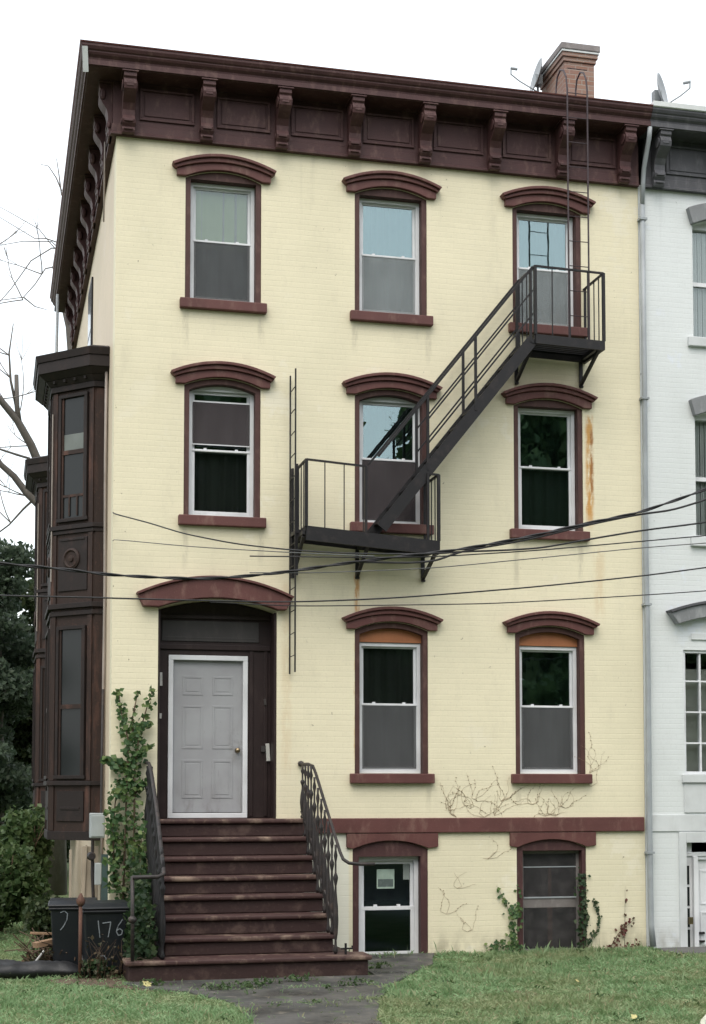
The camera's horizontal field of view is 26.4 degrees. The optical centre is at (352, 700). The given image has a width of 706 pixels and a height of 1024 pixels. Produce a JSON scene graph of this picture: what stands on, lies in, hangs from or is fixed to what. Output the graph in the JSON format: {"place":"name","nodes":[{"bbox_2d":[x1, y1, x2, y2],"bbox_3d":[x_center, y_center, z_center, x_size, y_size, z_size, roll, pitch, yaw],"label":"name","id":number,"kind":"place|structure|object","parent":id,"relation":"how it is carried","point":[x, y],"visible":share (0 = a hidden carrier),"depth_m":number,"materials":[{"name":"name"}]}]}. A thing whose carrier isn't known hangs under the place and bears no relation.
{"place":"outdoors","nodes":[
{"label":"outdoors","id":0,"kind":"place"},
{"bbox_2d":[124,953,433,1023],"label":"path","id":1,"kind":"structure","parent":0,"point":[282,1013],"depth_m":16.58,"materials":[{"name":"grey concrete"}]},
{"bbox_2d":[143,981,151,986],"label":"fallen leaf","id":2,"kind":"object","parent":1,"relation":"on","point":[147,983],"visible":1,"depth_m":17.17,"materials":[{"name":"yellow plant"}]},
{"bbox_2d":[0,856,705,1023],"bbox_3d":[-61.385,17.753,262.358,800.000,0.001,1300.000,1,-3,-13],"label":"ground","id":3,"kind":"structure","parent":0,"point":[390,929],"depth_m":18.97,"materials":[{"name":"green plant"}]},
{"bbox_2d":[0,842,5,922],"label":"shrub","id":4,"kind":"object","parent":3,"relation":"on","point":[2,913],"visible":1,"depth_m":22.52,"materials":[{"name":"green plant"}]},
{"bbox_2d":[6,669,14,745],"bbox_3d":[-11.218,0.036,37.086,5.711,8.850,5.026,1,-3,-13],"label":"leafy tree","id":5,"kind":"object","parent":3,"relation":"on","point":[10,742],"visible":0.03,"depth_m":37.60,"materials":[{"name":"green plant"}]},
{"bbox_2d":[0,537,34,837],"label":"leafy tree","id":6,"kind":"object","parent":3,"relation":"on","point":[16,655],"visible":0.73,"depth_m":34.24,"materials":[{"name":"green plant"}]},
{"bbox_2d":[0,841,50,931],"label":"shrub","id":7,"kind":"object","parent":3,"relation":"on","point":[20,882],"visible":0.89,"depth_m":23.61,"materials":[{"name":"green plant"}]},
{"bbox_2d":[0,803,54,913],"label":"shrub","id":8,"kind":"object","parent":3,"relation":"on","point":[18,827],"visible":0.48,"depth_m":26.15,"materials":[{"name":"green plant"}]},
{"bbox_2d":[0,158,71,894],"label":"bare tree","id":9,"kind":"object","parent":3,"relation":"on","point":[57,880],"visible":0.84,"depth_m":32.44,"materials":[{"name":"brown plant"}]},
{"bbox_2d":[3,568,69,863],"bbox_3d":[-8.050,0.381,40.299,7.317,8.545,6.399,1,-3,-13],"label":"leafy tree","id":10,"kind":"object","parent":3,"relation":"on","point":[22,741],"visible":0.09,"depth_m":38.77,"materials":[{"name":"green plant"}]},
{"bbox_2d":[0,959,77,979],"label":"plastic sheet","id":11,"kind":"object","parent":3,"relation":"on","point":[12,969],"visible":0.73,"depth_m":18.07,"materials":[{"name":"black plastic"}]},
{"bbox_2d":[4,928,75,961],"bbox_3d":[-3.844,3.129,18.980,1.079,0.527,1.345,1,-3,-13],"label":"brush heap","id":12,"kind":"object","parent":3,"relation":"on","point":[46,955],"visible":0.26,"depth_m":18.88,"materials":[{"name":"brown plant"}]},
{"bbox_2d":[30,932,51,934],"bbox_3d":[-3.890,2.959,19.096,0.401,0.050,0.040,1,-3,-13],"label":"scrap board","id":13,"kind":"object","parent":12,"relation":"on","point":[39,933],"visible":0.56,"depth_m":19.06,"materials":[{"name":"brown wood"}]},
{"bbox_2d":[32,938,51,947],"bbox_3d":[-3.807,3.030,18.854,0.411,0.118,0.100,3,-5,-43],"label":"scrap board","id":14,"kind":"object","parent":12,"relation":"on","point":[37,944],"visible":0.55,"depth_m":18.74,"materials":[{"name":"brown wood"}]},
{"bbox_2d":[21,889,62,940],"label":"shrub","id":15,"kind":"object","parent":3,"relation":"on","point":[37,915],"visible":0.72,"depth_m":21.19,"materials":[{"name":"green plant"}]},
{"bbox_2d":[48,897,96,964],"bbox_3d":[-3.529,2.947,18.969,0.583,0.888,0.645,0,-3,-7],"label":"trash bin","id":16,"kind":"object","parent":3,"relation":"on","point":[65,920],"visible":0.44,"depth_m":18.70,"materials":[{"name":"black plastic"}]},
{"bbox_2d":[69,845,97,899],"bbox_3d":[-3.638,2.753,20.206,0.429,1.620,0.165,-1,-3,11],"label":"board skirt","id":17,"kind":"object","parent":3,"relation":"on","point":[86,876],"visible":0.36,"depth_m":20.20,"materials":[{"name":"beige wood"}]},
{"bbox_2d":[78,900,128,973],"bbox_3d":[-3.072,2.921,18.535,0.583,0.888,0.645,1,-4,-15],"label":"trash bin","id":18,"kind":"object","parent":3,"relation":"on","point":[104,917],"visible":0.6,"depth_m":18.29,"materials":[{"name":"black plastic"}]},
{"bbox_2d":[44,977,180,993],"bbox_3d":[-2.639,3.328,17.546,2.154,0.060,0.772,-2,-4,30],"label":"soil patch","id":19,"kind":"object","parent":3,"relation":"on","point":[101,984],"visible":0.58,"depth_m":17.62,"materials":[{"name":"brown soil"}]},
{"bbox_2d":[76,893,84,978],"bbox_3d":[-3.265,2.826,18.038,0.110,1.020,0.105,1,-3,-13],"label":"iron post","id":20,"kind":"object","parent":19,"relation":"on","point":[80,901],"visible":0.97,"depth_m":18.02,"materials":[{"name":"brown metal"}]},
{"bbox_2d":[78,934,125,979],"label":"dry weeds","id":21,"kind":"object","parent":19,"relation":"on","point":[98,957],"visible":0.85,"depth_m":18.00,"materials":[{"name":"brown plant"}]},
{"bbox_2d":[77,853,158,977],"bbox_3d":[-2.630,2.650,18.551,1.051,1.499,1.781,-1,-4,16],"label":"ivy clump","id":22,"kind":"object","parent":3,"relation":"on","point":[145,947],"visible":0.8,"depth_m":18.02,"materials":[{"name":"green plant"}]},
{"bbox_2d":[121,818,371,981],"bbox_3d":[-1.498,2.517,19.183,2.980,1.972,2.465,1,-3,-13],"label":"front stoop","id":23,"kind":"object","parent":3,"relation":"on","point":[271,924],"visible":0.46,"depth_m":18.87,"materials":[{"name":"stone"}]},
{"bbox_2d":[128,761,165,961],"bbox_3d":[-2.650,1.923,18.717,0.457,2.384,2.214,1,-3,-13],"label":"stair railing","id":24,"kind":"object","parent":23,"relation":"on","point":[155,858],"visible":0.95,"depth_m":18.32,"materials":[{"name":"metal"}]},
{"bbox_2d":[298,761,374,953],"bbox_3d":[-0.381,1.951,19.238,0.392,2.391,2.286,2,-4,-25],"label":"stair railing","id":25,"kind":"object","parent":23,"relation":"on","point":[320,869],"visible":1,"depth_m":19.15,"materials":[{"name":"metal"}]},
{"bbox_2d":[341,943,352,953],"bbox_3d":[-0.075,3.035,18.392,0.145,0.135,0.025,1,-3,-13],"label":"boot scraper","id":26,"kind":"object","parent":23,"relation":"on","point":[345,948],"visible":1,"depth_m":18.38,"materials":[{"name":"black metal"}]},
{"bbox_2d":[24,39,652,954],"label":"row house","id":27,"kind":"structure","parent":3,"relation":"on","point":[362,251],"depth_m":20.95,"materials":[{"name":"beige brick"}]},
{"bbox_2d":[24,455,47,815],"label":"bay window","id":28,"kind":"structure","parent":27,"relation":"in","point":[35,469],"depth_m":28.04,"materials":[{"name":"brown wood"}]},
{"bbox_2d":[55,294,58,351],"bbox_3d":[-5.655,-6.152,28.687,0.087,3.201,0.058,1,-3,-13],"label":"gutter pipe","id":29,"kind":"object","parent":27,"relation":"attached to","point":[57,323],"visible":0.41,"depth_m":28.73,"materials":[{"name":"white metal"}]},
{"bbox_2d":[33,345,109,840],"bbox_3d":[-4.198,-1.451,22.033,0.993,6.910,2.888,1,-3,-13],"label":"bay window","id":30,"kind":"structure","parent":27,"relation":"in","point":[70,384],"depth_m":21.12,"materials":[{"name":"brown wood"}]},
{"bbox_2d":[88,277,92,345],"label":"side window","id":31,"kind":"structure","parent":27,"relation":"in","point":[90,295],"depth_m":24.89,"materials":[{"name":"white metal"}]},
{"bbox_2d":[89,689,104,896],"bbox_3d":[-3.430,1.438,20.174,0.203,3.206,0.430,1,-3,-13],"label":"meter box","id":32,"kind":"object","parent":27,"relation":"attached to","point":[96,826],"visible":0.88,"depth_m":19.99,"materials":[{"name":"metal"}]},
{"bbox_2d":[87,852,107,899],"bbox_3d":[-3.392,2.406,19.995,0.290,0.790,0.150,1,-3,-13],"label":"meter box","id":33,"kind":"object","parent":27,"relation":"attached to","point":[100,871],"visible":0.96,"depth_m":19.96,"materials":[{"name":"metal"}]},
{"bbox_2d":[100,345,107,899],"bbox_3d":[-3.438,-0.837,20.814,0.052,8.260,0.073,1,-3,-13],"label":"conduit","id":34,"kind":"object","parent":27,"relation":"attached to","point":[104,554],"visible":0.69,"depth_m":20.88,"materials":[{"name":"metal"}]},
{"bbox_2d":[103,142,105,221],"bbox_3d":[-3.480,-7.252,21.085,0.023,1.102,0.123,1,-3,-13],"label":"conduit","id":35,"kind":"object","parent":27,"relation":"attached to","point":[104,183],"visible":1,"depth_m":21.08,"materials":[{"name":"brown metal"}]},
{"bbox_2d":[100,686,157,937],"bbox_3d":[-2.874,1.647,19.535,0.810,3.734,0.626,1,-3,-13],"label":"climbing ivy","id":36,"kind":"object","parent":27,"relation":"attached to","point":[114,763],"visible":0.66,"depth_m":19.67,"materials":[{"name":"green plant"}]},
{"bbox_2d":[172,660,241,812],"bbox_3d":[-1.977,0.497,20.491,0.950,2.071,0.125,1,-3,-13],"label":"front door","id":37,"kind":"structure","parent":27,"relation":"in","point":[207,695],"depth_m":20.51,"materials":[{"name":"white wood"}]},
{"bbox_2d":[170,361,275,528],"bbox_3d":[-1.788,-3.448,20.481,1.425,2.233,0.447,1,-3,-13],"label":"window","id":38,"kind":"structure","parent":27,"relation":"in","point":[222,416],"depth_m":20.53,"materials":[{"name":"red paint"}]},
{"bbox_2d":[172,154,276,314],"bbox_3d":[-1.789,-6.350,20.653,1.425,2.138,0.448,1,-3,-13],"label":"window","id":39,"kind":"structure","parent":27,"relation":"in","point":[223,210],"depth_m":20.67,"materials":[{"name":"red paint"}]},
{"bbox_2d":[113,539,374,556],"bbox_3d":[-1.423,-1.799,17.839,0.220,0.881,5.475,3,-4,-39],"label":"cable","id":40,"kind":"object","parent":27,"relation":"attached to","point":[250,550],"visible":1,"depth_m":17.65,"materials":[{"name":"black rubber"}]},
{"bbox_2d":[113,512,410,554],"bbox_3d":[-1.301,-2.012,17.798,0.215,1.227,5.716,3,-5,-43],"label":"cable","id":41,"kind":"object","parent":27,"relation":"attached to","point":[263,546],"visible":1,"depth_m":17.48,"materials":[{"name":"black rubber"}]},
{"bbox_2d":[353,841,427,953],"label":"basement window","id":42,"kind":"structure","parent":27,"relation":"in","point":[413,857],"depth_m":20.70,"materials":[{"name":"red paint"}]},
{"bbox_2d":[342,170,441,326],"bbox_3d":[0.511,-6.318,21.203,1.425,2.138,0.448,1,-3,-13],"label":"window","id":43,"kind":"structure","parent":27,"relation":"in","point":[391,284],"depth_m":21.29,"materials":[{"name":"red paint"}]},
{"bbox_2d":[341,372,442,534],"bbox_3d":[0.512,-3.415,21.031,1.425,2.233,0.447,1,-3,-13],"label":"window","id":44,"kind":"structure","parent":27,"relation":"in","point":[378,413],"depth_m":21.05,"materials":[{"name":"red paint"}]},
{"bbox_2d":[341,606,442,783],"bbox_3d":[0.511,-0.063,20.834,1.425,2.428,0.448,1,-3,-13],"label":"window","id":45,"kind":"structure","parent":27,"relation":"in","point":[391,676],"depth_m":20.86,"materials":[{"name":"red paint"}]},
{"bbox_2d":[289,68,605,673],"bbox_3d":[1.321,-4.664,20.829,4.349,8.662,0.745,1,-3,-13],"label":"fire escape","id":46,"kind":"object","parent":27,"relation":"attached to","point":[585,350],"visible":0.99,"depth_m":20.61,"materials":[{"name":"black metal"}]},
{"bbox_2d":[438,840,505,931],"bbox_3d":[1.700,2.559,20.868,1.087,1.289,0.015,1,-3,-13],"label":"dead vine","id":47,"kind":"object","parent":27,"relation":"attached to","point":[464,887],"visible":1,"depth_m":20.81,"materials":[{"name":"brown plant"}]},
{"bbox_2d":[441,774,527,816],"bbox_3d":[1.879,1.292,20.986,1.401,0.759,0.015,1,-3,-13],"label":"dead vine","id":48,"kind":"object","parent":27,"relation":"attached to","point":[476,799],"visible":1,"depth_m":20.94,"materials":[{"name":"brown plant"}]},
{"bbox_2d":[484,885,523,951],"bbox_3d":[2.110,3.071,20.902,0.620,1.016,0.137,1,-3,-13],"label":"climbing creeper","id":49,"kind":"object","parent":27,"relation":"attached to","point":[516,914],"visible":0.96,"depth_m":20.91,"materials":[{"name":"green plant"}]},
{"bbox_2d":[510,58,542,90],"bbox_3d":[2.830,-9.958,24.282,0.523,0.720,0.471,-1,-4,18],"label":"satellite dish","id":50,"kind":"object","parent":27,"relation":"attached to","point":[537,80],"visible":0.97,"depth_m":24.26,"materials":[{"name":"grey paint"}]},
{"bbox_2d":[500,186,595,337],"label":"window","id":51,"kind":"structure","parent":27,"relation":"in","point":[539,231],"depth_m":21.83,"materials":[{"name":"red paint"}]},
{"bbox_2d":[511,784,585,815],"bbox_3d":[2.752,1.399,21.189,1.130,0.522,0.015,1,-3,-13],"label":"dead vine","id":52,"kind":"object","parent":27,"relation":"attached to","point":[547,806],"visible":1,"depth_m":21.17,"materials":[{"name":"brown plant"}]},
{"bbox_2d":[501,383,597,541],"bbox_3d":[2.768,-3.383,21.571,1.425,2.233,0.448,1,-3,-13],"label":"window","id":53,"kind":"structure","parent":27,"relation":"in","point":[548,478],"depth_m":21.67,"materials":[{"name":"red paint"}]},
{"bbox_2d":[502,611,599,783],"bbox_3d":[2.768,-0.032,21.373,1.425,2.428,0.448,1,-3,-13],"label":"window","id":54,"kind":"structure","parent":27,"relation":"in","point":[550,699],"depth_m":21.40,"materials":[{"name":"red paint"}]},
{"bbox_2d":[517,839,585,951],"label":"basement window","id":55,"kind":"structure","parent":27,"relation":"in","point":[548,870],"depth_m":21.34,"materials":[{"name":"red paint"}]},
{"bbox_2d":[574,867,602,947],"bbox_3d":[3.294,2.976,21.247,0.364,1.262,0.279,3,-4,-40],"label":"climbing creeper","id":56,"kind":"object","parent":27,"relation":"attached to","point":[582,916],"visible":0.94,"depth_m":21.21,"materials":[{"name":"green plant"}]},
{"bbox_2d":[574,733,608,786],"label":"dead vine","id":57,"kind":"object","parent":27,"relation":"attached to","point":[593,760],"visible":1,"depth_m":21.37,"materials":[{"name":"brown plant"}]},
{"bbox_2d":[604,889,648,948],"bbox_3d":[3.862,3.137,21.318,0.718,1.015,0.107,1,-3,-13],"label":"climbing creeper","id":58,"kind":"object","parent":27,"relation":"attached to","point":[623,930],"visible":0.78,"depth_m":21.30,"materials":[{"name":"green plant"}]},
{"bbox_2d":[20,947,705,1023],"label":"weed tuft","id":59,"kind":"object","parent":3,"relation":"on","point":[259,984],"visible":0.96,"depth_m":17.18,"materials":[{"name":"green plant"}]},
{"bbox_2d":[638,100,705,947],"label":"row house","id":60,"kind":"structure","parent":3,"relation":"on","point":[675,223],"depth_m":21.91,"materials":[{"name":"white paint"}]},
{"bbox_2d":[637,126,655,946],"bbox_3d":[4.267,-2.389,21.555,0.131,11.774,0.428,1,-3,-13],"label":"downspout","id":61,"kind":"object","parent":60,"relation":"attached to","point":[644,398],"visible":1,"depth_m":21.66,"materials":[{"name":"grey metal"}]},
{"bbox_2d":[651,73,690,101],"bbox_3d":[4.827,-9.232,23.022,0.512,0.720,0.532,1,-3,-13],"label":"satellite dish","id":62,"kind":"object","parent":60,"relation":"attached to","point":[660,94],"visible":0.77,"depth_m":23.07,"materials":[{"name":"grey paint"}]},
{"bbox_2d":[666,601,705,812],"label":"window","id":63,"kind":"structure","parent":60,"relation":"in","point":[694,778],"depth_m":21.86,"materials":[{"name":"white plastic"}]},
{"bbox_2d":[686,203,705,347],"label":"window","id":64,"kind":"structure","parent":60,"relation":"in","point":[696,213],"depth_m":22.41,"materials":[{"name":"white plastic"}]},
{"bbox_2d":[689,395,705,546],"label":"window","id":65,"kind":"structure","parent":60,"relation":"in","point":[697,405],"depth_m":22.23,"materials":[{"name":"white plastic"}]},
{"bbox_2d":[658,946,705,953],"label":"areaway curb","id":66,"kind":"structure","parent":3,"relation":"on","point":[698,950],"depth_m":21.15,"materials":[{"name":"concrete"}]},
{"bbox_2d":[0,488,705,579],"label":"cable","id":67,"kind":"object","parent":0,"point":[323,566],"visible":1,"depth_m":15.51,"materials":[{"name":"black rubber"}]},
{"bbox_2d":[250,543,705,572],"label":"cable","id":68,"kind":"object","parent":67,"relation":"attached to","point":[481,563],"visible":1,"depth_m":15.87,"materials":[{"name":"black rubber"}]},
{"bbox_2d":[355,499,705,563],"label":"cable","id":69,"kind":"object","parent":67,"relation":"attached to","point":[489,546],"visible":1,"depth_m":16.01,"materials":[{"name":"black rubber"}]},
{"bbox_2d":[411,521,705,555],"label":"cable","id":70,"kind":"object","parent":67,"relation":"attached to","point":[567,542],"visible":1,"depth_m":16.11,"materials":[{"name":"black rubber"}]},
{"bbox_2d":[0,567,705,602],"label":"cable","id":71,"kind":"object","parent":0,"point":[347,599],"visible":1,"depth_m":15.51,"materials":[{"name":"black rubber"}]},
{"bbox_2d":[0,0,705,624],"label":"sky","id":72,"kind":"structure","parent":0,"point":[478,42],"materials":[{"name":"white"}]},
{"bbox_2d":[210,590,705,605],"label":"cable","id":73,"kind":"object","parent":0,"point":[455,604],"visible":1,"depth_m":15.78,"materials":[{"name":"black rubber"}]},
{"bbox_2d":[250,535,705,557],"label":"cable","id":74,"kind":"object","parent":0,"point":[482,553],"visible":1,"depth_m":15.90,"materials":[{"name":"black rubber"}]},
{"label":"driveway","id":75,"kind":"structure","parent":0,"visible":0},
{"bbox_2d":[700,1015,705,1023],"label":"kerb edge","id":76,"kind":"object","parent":75,"relation":"on","point":[703,1020],"visible":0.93,"depth_m":14.44,"materials":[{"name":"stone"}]}
]}

